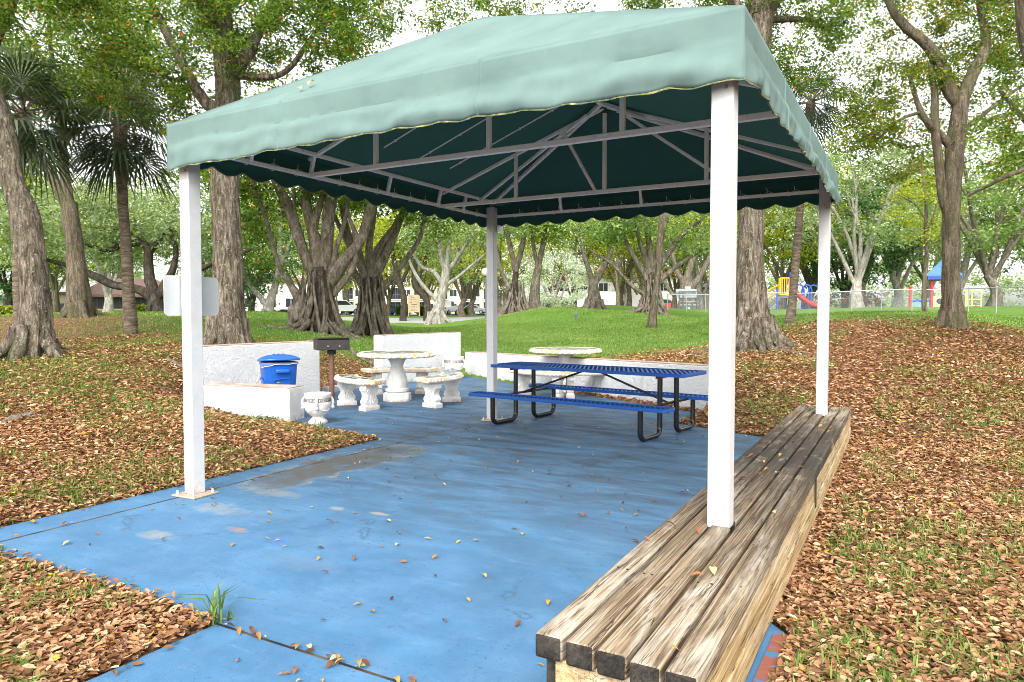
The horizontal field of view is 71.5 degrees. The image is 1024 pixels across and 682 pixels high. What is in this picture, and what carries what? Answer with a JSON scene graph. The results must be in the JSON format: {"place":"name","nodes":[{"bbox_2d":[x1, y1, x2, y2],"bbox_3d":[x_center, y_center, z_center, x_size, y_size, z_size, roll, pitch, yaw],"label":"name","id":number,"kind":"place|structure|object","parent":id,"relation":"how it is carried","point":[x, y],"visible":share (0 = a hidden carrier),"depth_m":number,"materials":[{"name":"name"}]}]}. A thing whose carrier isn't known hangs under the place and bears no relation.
{"place":"outdoors","nodes":[
{"label":"outdoors","id":0,"kind":"place"},
{"bbox_2d":[0,376,786,681],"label":"patio","id":1,"kind":"structure","parent":0,"point":[405,632],"depth_m":4.77,"materials":[{"name":"blue paint"}]},
{"bbox_2d":[182,578,274,626],"bbox_3d":[-1.409,1.260,3.499,0.402,0.232,0.373,2,3,37],"label":"grass tuft","id":2,"kind":"object","parent":1,"relation":"on","point":[214,607],"visible":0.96,"depth_m":3.47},
{"bbox_2d":[301,392,334,424],"bbox_3d":[-2.679,0.927,9.812,0.367,0.420,0.367,1,2,31],"label":"stone urn","id":3,"kind":"object","parent":1,"relation":"on","point":[318,406],"visible":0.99,"depth_m":9.70,"materials":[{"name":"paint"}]},
{"bbox_2d":[313,337,349,398],"bbox_3d":[-3.192,0.513,12.597,0.560,1.140,0.435,-1,2,-25],"label":"park grill","id":4,"kind":"object","parent":1,"relation":"on","point":[331,345],"visible":0.98,"depth_m":12.51,"materials":[{"name":"metal"}]},
{"bbox_2d":[334,374,385,410],"bbox_3d":[-2.511,0.827,11.497,0.547,0.494,1.418,-2,3,-38],"label":"stone bench","id":5,"kind":"object","parent":1,"relation":"on","point":[348,383],"visible":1,"depth_m":11.20,"materials":[{"name":"stone"}]},
{"bbox_2d":[357,350,435,401],"bbox_3d":[-2.009,0.614,12.433,1.364,0.850,1.382,1,2,29],"label":"stone table","id":6,"kind":"object","parent":1,"relation":"on","point":[397,390],"visible":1,"depth_m":12.28,"materials":[{"name":"stone"}]},
{"bbox_2d":[360,367,437,394],"bbox_3d":[-2.141,0.752,13.525,1.460,0.494,0.557,0,2,-7],"label":"stone bench","id":7,"kind":"object","parent":1,"relation":"on","point":[375,372],"visible":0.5,"depth_m":13.38,"materials":[{"name":"stone"}]},
{"bbox_2d":[374,332,460,385],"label":"planter wall","id":8,"kind":"structure","parent":1,"relation":"on","point":[441,345],"depth_m":16.18,"materials":[{"name":"white paint"}]},
{"bbox_2d":[416,372,463,407],"bbox_3d":[-1.153,0.812,11.910,0.547,0.494,1.418,1,2,17],"label":"stone bench","id":9,"kind":"object","parent":1,"relation":"on","point":[450,381],"visible":1,"depth_m":11.52,"materials":[{"name":"stone"}]},
{"bbox_2d":[442,356,465,371],"bbox_3d":[-1.354,0.622,16.596,0.459,0.525,0.459,-1,3,-34],"label":"stone urn","id":10,"kind":"object","parent":1,"relation":"on","point":[452,364],"visible":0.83,"depth_m":16.42,"materials":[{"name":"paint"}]},
{"bbox_2d":[166,5,840,527],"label":"canopy pavilion","id":11,"kind":"structure","parent":1,"relation":"on","point":[492,125],"depth_m":5.67,"materials":[{"name":"teal fabric"}]},
{"bbox_2d":[163,275,218,315],"bbox_3d":[-2.686,-0.377,5.969,0.018,0.330,0.520,1,2,29],"label":"sign plate","id":12,"kind":"object","parent":11,"relation":"attached to","point":[172,296],"visible":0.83,"depth_m":5.87,"materials":[{"name":"metal"}]},
{"bbox_2d":[509,369,569,397],"bbox_3d":[0.506,0.772,12.980,1.418,0.494,0.547,2,3,42],"label":"stone bench","id":13,"kind":"object","parent":1,"relation":"on","point":[524,377],"visible":0.68,"depth_m":12.79,"materials":[{"name":"stone"}]},
{"bbox_2d":[529,347,601,391],"bbox_3d":[1.050,0.563,13.943,1.424,0.840,1.442,0,2,-11],"label":"stone table","id":14,"kind":"object","parent":1,"relation":"on","point":[564,354],"visible":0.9,"depth_m":13.54,"materials":[{"name":"stone"}]},
{"bbox_2d":[565,372,602,397],"bbox_3d":[1.436,0.771,13.019,1.418,0.494,0.547,-1,2,-23],"label":"stone bench","id":15,"kind":"object","parent":1,"relation":"on","point":[569,393],"visible":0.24,"depth_m":12.73,"materials":[{"name":"stone"}]},
{"bbox_2d":[468,361,707,441],"bbox_3d":[1.062,0.748,9.495,2.920,0.800,1.700,2,3,37],"label":"picnic table","id":16,"kind":"object","parent":1,"relation":"on","point":[659,408],"visible":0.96,"depth_m":9.26,"materials":[{"name":"blue plastic"}]},
{"bbox_2d":[536,405,850,681],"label":"wooden bench","id":17,"kind":"object","parent":1,"relation":"on","point":[636,612],"visible":0.93,"depth_m":3.04,"materials":[{"name":"wood"}]},
{"bbox_2d":[753,632,788,681],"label":"painted edge strip","id":18,"kind":"object","parent":1,"relation":"on","point":[771,654],"visible":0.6,"depth_m":3.08,"materials":[{"name":"paint"}]},
{"bbox_2d":[341,317,484,322],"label":"road","id":19,"kind":"structure","parent":0,"point":[410,320],"depth_m":63.45,"materials":[{"name":"asphalt"}]},
{"bbox_2d":[350,313,484,314],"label":"parking lot","id":20,"kind":"structure","parent":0,"point":[416,314],"depth_m":110.26,"materials":[{"name":"asphalt"}]},
{"bbox_2d":[577,292,615,306],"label":"parked van","id":21,"kind":"object","parent":20,"relation":"on","point":[609,298],"visible":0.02,"depth_m":83.11,"materials":[{"name":"paint"}]},
{"bbox_2d":[0,305,1023,681],"bbox_3d":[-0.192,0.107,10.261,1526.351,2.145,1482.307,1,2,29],"label":"ground","id":22,"kind":"structure","parent":0,"point":[114,327],"depth_m":11.71,"materials":[{"name":"brown plant"}]},
{"bbox_2d":[0,112,61,262],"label":"broadleaf tree","id":23,"kind":"object","parent":22,"relation":"on","point":[29,174],"visible":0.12,"depth_m":48.23,"materials":[{"name":"green plant"}]},
{"bbox_2d":[0,191,65,306],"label":"broadleaf tree","id":24,"kind":"object","parent":22,"relation":"on","point":[5,285],"visible":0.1,"depth_m":61.70,"materials":[{"name":"green plant"}]},
{"bbox_2d":[0,42,112,322],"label":"palm tree","id":25,"kind":"object","parent":22,"relation":"on","point":[35,85],"visible":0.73,"depth_m":14.84,"materials":[{"name":"green plant"}]},
{"bbox_2d":[0,175,112,311],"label":"broadleaf tree","id":26,"kind":"object","parent":22,"relation":"on","point":[55,287],"visible":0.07,"depth_m":49.69,"materials":[{"name":"green plant"}]},
{"bbox_2d":[0,0,135,362],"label":"broadleaf tree","id":27,"kind":"object","parent":22,"relation":"on","point":[30,331],"visible":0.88,"depth_m":11.86,"materials":[{"name":"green plant"}]},
{"bbox_2d":[3,169,172,311],"bbox_3d":[-25.652,-6.103,46.115,9.514,9.424,9.976,0,2,11],"label":"fig tree","id":28,"kind":"object","parent":22,"relation":"on","point":[108,304],"visible":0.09,"depth_m":45.63,"materials":[{"name":"green plant"}]},
{"bbox_2d":[0,0,199,317],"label":"fig tree","id":29,"kind":"object","parent":22,"relation":"on","point":[78,302],"visible":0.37,"depth_m":20.79,"materials":[{"name":"green plant"}]},
{"bbox_2d":[30,63,179,334],"bbox_3d":[-9.360,-3.396,17.108,3.704,6.648,3.911,1,2,29],"label":"palm tree","id":30,"kind":"object","parent":22,"relation":"on","point":[120,157],"visible":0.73,"depth_m":16.87,"materials":[{"name":"green plant"}]},
{"bbox_2d":[51,278,163,309],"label":"clubhouse","id":31,"kind":"structure","parent":22,"relation":"on","point":[97,291],"depth_m":68.23,"materials":[{"name":"brown"}]},
{"bbox_2d":[53,177,179,278],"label":"fig tree","id":32,"kind":"object","parent":22,"relation":"on","point":[89,262],"visible":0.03,"depth_m":85.19,"materials":[{"name":"green plant"}]},
{"bbox_2d":[77,51,165,323],"bbox_3d":[-10.328,-4.161,19.083,2.642,7.622,2.667,1,2,29],"label":"palm tree","id":33,"kind":"object","parent":22,"relation":"on","point":[128,66],"visible":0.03,"depth_m":18.95,"materials":[{"name":"green plant"}]},
{"bbox_2d":[0,173,275,311],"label":"oak tree","id":34,"kind":"object","parent":22,"relation":"on","point":[104,226],"visible":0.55,"depth_m":30.81,"materials":[{"name":"green plant"}]},
{"bbox_2d":[128,168,285,276],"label":"broadleaf tree","id":35,"kind":"object","parent":22,"relation":"on","point":[176,172],"visible":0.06,"depth_m":67.25,"materials":[{"name":"green plant"}]},
{"bbox_2d":[203,382,303,421],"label":"planter wall","id":36,"kind":"structure","parent":22,"relation":"on","point":[281,401],"depth_m":10.12,"materials":[{"name":"white paint"}]},
{"bbox_2d":[257,353,299,384],"bbox_3d":[-3.676,0.640,11.207,0.621,0.889,0.687,-1,2,-29],"label":"trash can","id":37,"kind":"object","parent":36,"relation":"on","point":[278,367],"visible":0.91,"depth_m":10.97,"materials":[{"name":"blue plastic"}]},
{"bbox_2d":[200,175,308,311],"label":"fig tree","id":38,"kind":"object","parent":22,"relation":"on","point":[268,303],"visible":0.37,"depth_m":33.78,"materials":[{"name":"green plant"}]},
{"bbox_2d":[201,201,309,310],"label":"broadleaf tree","id":39,"kind":"object","parent":22,"relation":"on","point":[251,300],"visible":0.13,"depth_m":51.73,"materials":[{"name":"green plant"}]},
{"bbox_2d":[203,341,319,392],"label":"wall","id":40,"kind":"structure","parent":22,"relation":"on","point":[234,363],"depth_m":11.89,"materials":[{"name":"white paint"}]},
{"bbox_2d":[244,278,307,310],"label":"apartment building","id":41,"kind":"structure","parent":22,"relation":"on","point":[285,299],"depth_m":95.75,"materials":[{"name":"paint"}]},
{"bbox_2d":[37,0,521,344],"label":"broadleaf tree","id":42,"kind":"object","parent":22,"relation":"on","point":[230,63],"visible":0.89,"depth_m":14.13,"materials":[{"name":"green plant"}]},
{"bbox_2d":[200,68,386,339],"bbox_3d":[-5.674,-3.926,21.032,7.644,8.146,6.260,0,2,-9],"label":"banyan tree","id":43,"kind":"object","parent":22,"relation":"on","point":[324,268],"visible":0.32,"depth_m":20.86,"materials":[{"name":"brown plant"}]},
{"bbox_2d":[258,198,359,292],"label":"broadleaf tree","id":44,"kind":"object","parent":22,"relation":"on","point":[296,279],"visible":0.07,"depth_m":79.43,"materials":[{"name":"green plant"}]},
{"bbox_2d":[276,188,399,314],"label":"broadleaf tree","id":45,"kind":"object","parent":22,"relation":"on","point":[345,292],"visible":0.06,"depth_m":83.24,"materials":[{"name":"green plant"}]},
{"bbox_2d":[338,300,356,313],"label":"parked car","id":46,"kind":"object","parent":22,"relation":"on","point":[344,305],"visible":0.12,"depth_m":83.34,"materials":[{"name":"paint"}]},
{"bbox_2d":[333,210,407,294],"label":"broadleaf tree","id":47,"kind":"object","parent":22,"relation":"on","point":[355,222],"visible":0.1,"depth_m":71.06,"materials":[{"name":"green plant"}]},
{"bbox_2d":[294,187,465,336],"bbox_3d":[-4.182,-3.352,24.108,6.346,6.774,5.489,-1,2,-23],"label":"banyan tree","id":48,"kind":"object","parent":22,"relation":"on","point":[371,318],"visible":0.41,"depth_m":23.88,"materials":[{"name":"brown plant"}]},
{"bbox_2d":[342,216,435,315],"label":"broadleaf tree","id":49,"kind":"object","parent":22,"relation":"on","point":[389,295],"visible":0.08,"depth_m":87.62,"materials":[{"name":"green plant"}]},
{"bbox_2d":[359,206,440,320],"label":"slender tree","id":50,"kind":"object","parent":22,"relation":"on","point":[403,296],"visible":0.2,"depth_m":61.78,"materials":[{"name":"green plant"}]},
{"bbox_2d":[378,217,444,320],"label":"slender tree","id":51,"kind":"object","parent":22,"relation":"on","point":[420,292],"visible":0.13,"depth_m":61.78,"materials":[{"name":"green plant"}]},
{"bbox_2d":[408,294,419,315],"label":"park sign","id":52,"kind":"object","parent":22,"relation":"on","point":[413,303],"visible":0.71,"depth_m":77.89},
{"bbox_2d":[335,245,503,312],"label":"apartment building","id":53,"kind":"structure","parent":22,"relation":"on","point":[453,295],"depth_m":149.75,"materials":[{"name":"paint"}]},
{"bbox_2d":[390,236,462,309],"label":"broadleaf tree","id":54,"kind":"object","parent":22,"relation":"on","point":[427,274],"visible":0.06,"depth_m":107.45,"materials":[{"name":"green plant"}]},
{"bbox_2d":[390,248,464,297],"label":"broadleaf tree","id":55,"kind":"object","parent":22,"relation":"on","point":[431,279],"visible":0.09,"depth_m":89.66,"materials":[{"name":"green plant"}]},
{"bbox_2d":[389,212,516,324],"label":"fig tree","id":56,"kind":"object","parent":22,"relation":"on","point":[436,314],"visible":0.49,"depth_m":39.87,"materials":[{"name":"grey plant"}]},
{"bbox_2d":[417,219,507,316],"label":"fig tree","id":57,"kind":"object","parent":22,"relation":"on","point":[470,281],"visible":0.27,"depth_m":73.52,"materials":[{"name":"green plant"}]},
{"bbox_2d":[429,219,525,314],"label":"fig tree","id":58,"kind":"object","parent":22,"relation":"on","point":[473,292],"visible":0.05,"depth_m":83.61,"materials":[{"name":"green plant"}]},
{"bbox_2d":[456,227,551,314],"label":"broadleaf tree","id":59,"kind":"object","parent":22,"relation":"on","point":[499,299],"visible":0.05,"depth_m":111.54,"materials":[{"name":"green plant"}]},
{"bbox_2d":[443,223,565,302],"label":"broadleaf tree","id":60,"kind":"object","parent":22,"relation":"on","point":[500,281],"visible":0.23,"depth_m":61.23,"materials":[{"name":"green plant"}]},
{"bbox_2d":[464,221,553,315],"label":"banyan tree","id":61,"kind":"object","parent":22,"relation":"on","point":[514,301],"visible":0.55,"depth_m":37.84,"materials":[{"name":"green plant"}]},
{"bbox_2d":[0,411,1023,681],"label":"leaf litter","id":62,"kind":"object","parent":22,"relation":"on","point":[102,621],"visible":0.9,"depth_m":4.00,"materials":[{"name":"plant"}]},
{"bbox_2d":[0,316,1023,464],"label":"leaf litter","id":63,"kind":"object","parent":22,"relation":"on","point":[685,355],"visible":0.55,"depth_m":10.63,"materials":[{"name":"plant"}]},
{"bbox_2d":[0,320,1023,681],"bbox_3d":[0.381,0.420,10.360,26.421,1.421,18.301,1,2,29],"label":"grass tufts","id":64,"kind":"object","parent":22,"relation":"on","point":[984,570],"visible":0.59,"depth_m":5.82,"materials":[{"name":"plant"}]},
{"bbox_2d":[0,306,1023,388],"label":"lawn grass","id":65,"kind":"structure","parent":22,"relation":"on","point":[867,315],"depth_m":21.87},
{"bbox_2d":[0,249,1023,308],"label":"distant wood","id":66,"kind":"object","parent":22,"relation":"on","point":[1006,282],"visible":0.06,"depth_m":160.02,"materials":[{"name":"green plant"}]},
{"bbox_2d":[509,220,574,308],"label":"fig tree","id":67,"kind":"object","parent":22,"relation":"on","point":[534,302],"visible":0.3,"depth_m":38.38,"materials":[{"name":"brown plant"}]},
{"bbox_2d":[497,235,596,307],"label":"silver leaf tree","id":68,"kind":"object","parent":22,"relation":"on","point":[554,299],"visible":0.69,"depth_m":58.85,"materials":[{"name":"grey plant"}]},
{"bbox_2d":[501,233,602,296],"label":"fig tree","id":69,"kind":"object","parent":22,"relation":"on","point":[554,284],"visible":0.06,"depth_m":99.23,"materials":[{"name":"green plant"}]},
{"bbox_2d":[514,220,617,303],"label":"broadleaf tree","id":70,"kind":"object","parent":22,"relation":"on","point":[569,273],"visible":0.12,"depth_m":69.58,"materials":[{"name":"green plant"}]},
{"bbox_2d":[552,225,601,306],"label":"slender tree","id":71,"kind":"object","parent":22,"relation":"on","point":[573,289],"visible":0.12,"depth_m":63.86,"materials":[{"name":"green plant"}]},
{"bbox_2d":[465,351,708,409],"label":"planter wall","id":72,"kind":"structure","parent":22,"relation":"on","point":[476,362],"depth_m":12.61,"materials":[{"name":"white paint"}]},
{"bbox_2d":[539,218,656,309],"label":"fig tree","id":73,"kind":"object","parent":22,"relation":"on","point":[593,300],"visible":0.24,"depth_m":37.87,"materials":[{"name":"green plant"}]},
{"bbox_2d":[573,217,656,305],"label":"broadleaf tree","id":74,"kind":"object","parent":22,"relation":"on","point":[625,293],"visible":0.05,"depth_m":115.61,"materials":[{"name":"green plant"}]},
{"bbox_2d":[595,228,645,304],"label":"slender tree","id":75,"kind":"object","parent":22,"relation":"on","point":[618,265],"visible":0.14,"depth_m":59.85,"materials":[{"name":"green plant"}]},
{"bbox_2d":[606,224,646,305],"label":"slender tree","id":76,"kind":"object","parent":22,"relation":"on","point":[629,297],"visible":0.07,"depth_m":65.86,"materials":[{"name":"brown plant"}]},
{"bbox_2d":[577,219,679,305],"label":"broadleaf tree","id":77,"kind":"object","parent":22,"relation":"on","point":[611,278],"visible":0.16,"depth_m":65.52,"materials":[{"name":"green plant"}]},
{"bbox_2d":[555,266,707,306],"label":"apartment building","id":78,"kind":"structure","parent":22,"relation":"on","point":[605,287],"depth_m":122.26,"materials":[{"name":"paint"}]},
{"bbox_2d":[555,211,737,314],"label":"banyan tree","id":79,"kind":"object","parent":22,"relation":"on","point":[617,227],"visible":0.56,"depth_m":32.90,"materials":[{"name":"green plant"}]},
{"bbox_2d":[646,213,664,327],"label":"slender tree","id":80,"kind":"object","parent":22,"relation":"on","point":[652,319],"visible":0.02,"depth_m":24.90,"materials":[{"name":"brown plant"}]},
{"bbox_2d":[630,217,709,308],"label":"broadleaf tree","id":81,"kind":"object","parent":22,"relation":"on","point":[676,285],"visible":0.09,"depth_m":61.34,"materials":[{"name":"green plant"}]},
{"bbox_2d":[457,0,885,353],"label":"broadleaf tree","id":82,"kind":"object","parent":22,"relation":"on","point":[758,329],"visible":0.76,"depth_m":14.27,"materials":[{"name":"green plant"}]},
{"bbox_2d":[667,293,708,312],"bbox_3d":[11.136,-1.872,38.974,5.252,1.540,0.076,1,2,23],"label":"chain link fence","id":83,"kind":"object","parent":22,"relation":"on","point":[686,294],"visible":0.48,"depth_m":39.52,"materials":[{"name":"metal"}]},
{"bbox_2d":[676,286,700,309],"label":"bleachers","id":84,"kind":"object","parent":22,"relation":"on","point":[687,289],"visible":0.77,"depth_m":43.02,"materials":[{"name":"grey metal"}]},
{"bbox_2d":[650,212,737,308],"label":"fig tree","id":85,"kind":"object","parent":22,"relation":"on","point":[686,279],"visible":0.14,"depth_m":49.82,"materials":[{"name":"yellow plant"}]},
{"bbox_2d":[631,212,776,308],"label":"fig tree","id":86,"kind":"object","parent":22,"relation":"on","point":[699,286],"visible":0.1,"depth_m":59.54,"materials":[{"name":"green plant"}]},
{"bbox_2d":[677,205,804,274],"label":"broadleaf tree","id":87,"kind":"object","parent":22,"relation":"on","point":[771,243],"visible":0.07,"depth_m":55.55,"materials":[{"name":"green plant"}]},
{"bbox_2d":[767,272,817,309],"bbox_3d":[17.788,-2.908,44.810,4.040,2.752,2.352,1,2,21],"label":"slide playset","id":88,"kind":"object","parent":22,"relation":"on","point":[780,285],"visible":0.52,"depth_m":44.11,"materials":[{"name":"blue paint"}]},
{"bbox_2d":[763,208,832,290],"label":"broadleaf tree","id":89,"kind":"object","parent":22,"relation":"on","point":[772,271],"visible":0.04,"depth_m":94.56,"materials":[{"name":"green plant"}]},
{"bbox_2d":[736,162,867,308],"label":"broadleaf tree","id":90,"kind":"object","parent":22,"relation":"on","point":[776,267],"visible":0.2,"depth_m":50.94,"materials":[{"name":"green green leaf"},{"name":"pale grey bark"}]},
{"bbox_2d":[784,61,867,324],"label":"palm tree","id":91,"kind":"object","parent":22,"relation":"on","point":[810,110],"visible":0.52,"depth_m":17.91,"materials":[{"name":"green plant"}]},
{"bbox_2d":[763,144,898,308],"bbox_3d":[25.827,-8.874,60.395,14.085,13.806,14.218,-1,2,-16],"label":"fig tree","id":92,"kind":"object","parent":22,"relation":"on","point":[805,273],"visible":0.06,"depth_m":59.32,"materials":[{"name":"green plant"}]},
{"bbox_2d":[767,288,940,312],"bbox_3d":[17.661,-1.863,36.972,8.591,1.717,0.076,1,2,14],"label":"chain link fence","id":93,"kind":"object","parent":22,"relation":"on","point":[911,297],"visible":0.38,"depth_m":36.77,"materials":[{"name":"metal"}]},
{"bbox_2d":[787,177,929,307],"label":"broadleaf tree","id":94,"kind":"object","parent":22,"relation":"on","point":[843,284],"visible":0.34,"depth_m":54.41,"materials":[{"name":"green plant"}]},
{"bbox_2d":[764,118,969,307],"bbox_3d":[21.657,-7.422,43.126,12.221,11.545,11.654,0,2,12],"label":"fig tree","id":95,"kind":"object","parent":22,"relation":"on","point":[854,227],"visible":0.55,"depth_m":43.50,"materials":[{"name":"green plant"}]},
{"bbox_2d":[805,140,991,306],"bbox_3d":[31.549,-8.806,58.538,13.676,13.548,14.341,-1,2,-29],"label":"fig tree","id":96,"kind":"object","parent":22,"relation":"on","point":[896,277],"visible":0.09,"depth_m":57.01,"materials":[{"name":"green plant"}]},
{"bbox_2d":[819,0,1023,329],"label":"broadleaf tree","id":97,"kind":"object","parent":22,"relation":"on","point":[953,88],"visible":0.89,"depth_m":15.01,"materials":[{"name":"green plant"}]},
{"bbox_2d":[880,164,966,311],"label":"slender tree","id":98,"kind":"object","parent":22,"relation":"on","point":[927,227],"visible":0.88,"depth_m":26.95,"materials":[{"name":"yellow plant"}]},
{"bbox_2d":[908,260,981,306],"bbox_3d":[25.647,-3.181,42.147,3.675,3.483,2.217,1,2,30],"label":"roofed playset","id":99,"kind":"object","parent":22,"relation":"on","point":[934,274],"visible":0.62,"depth_m":41.87,"materials":[{"name":"red paint"}]},
{"bbox_2d":[872,150,1022,306],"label":"broadleaf tree","id":100,"kind":"object","parent":22,"relation":"on","point":[915,267],"visible":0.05,"depth_m":83.12,"materials":[{"name":"green plant"}]},
{"bbox_2d":[882,159,1023,306],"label":"fig tree","id":101,"kind":"object","parent":22,"relation":"on","point":[964,270],"visible":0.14,"depth_m":62.76,"materials":[{"name":"green plant"}]},
{"bbox_2d":[903,112,1023,305],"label":"fig tree","id":102,"kind":"object","parent":22,"relation":"on","point":[988,270],"visible":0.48,"depth_m":47.31,"materials":[{"name":"green plant"}]},
{"bbox_2d":[961,0,1023,201],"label":"broadleaf tree","id":103,"kind":"object","parent":22,"relation":"on","point":[1018,14],"visible":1,"depth_m":12.22,"materials":[{"name":"green plant"}]},
{"bbox_2d":[961,286,1023,314],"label":"chain link fence","id":104,"kind":"object","parent":22,"relation":"on","point":[996,287],"visible":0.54,"depth_m":32.99,"materials":[{"name":"metal"}]},
{"bbox_2d":[962,133,1023,274],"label":"broadleaf tree","id":105,"kind":"object","parent":22,"relation":"on","point":[993,222],"visible":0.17,"depth_m":60.15,"materials":[{"name":"green plant"}]},
{"bbox_2d":[0,0,1023,308],"label":"sky","id":106,"kind":"structure","parent":0,"point":[604,5],"materials":[{"name":"white"}]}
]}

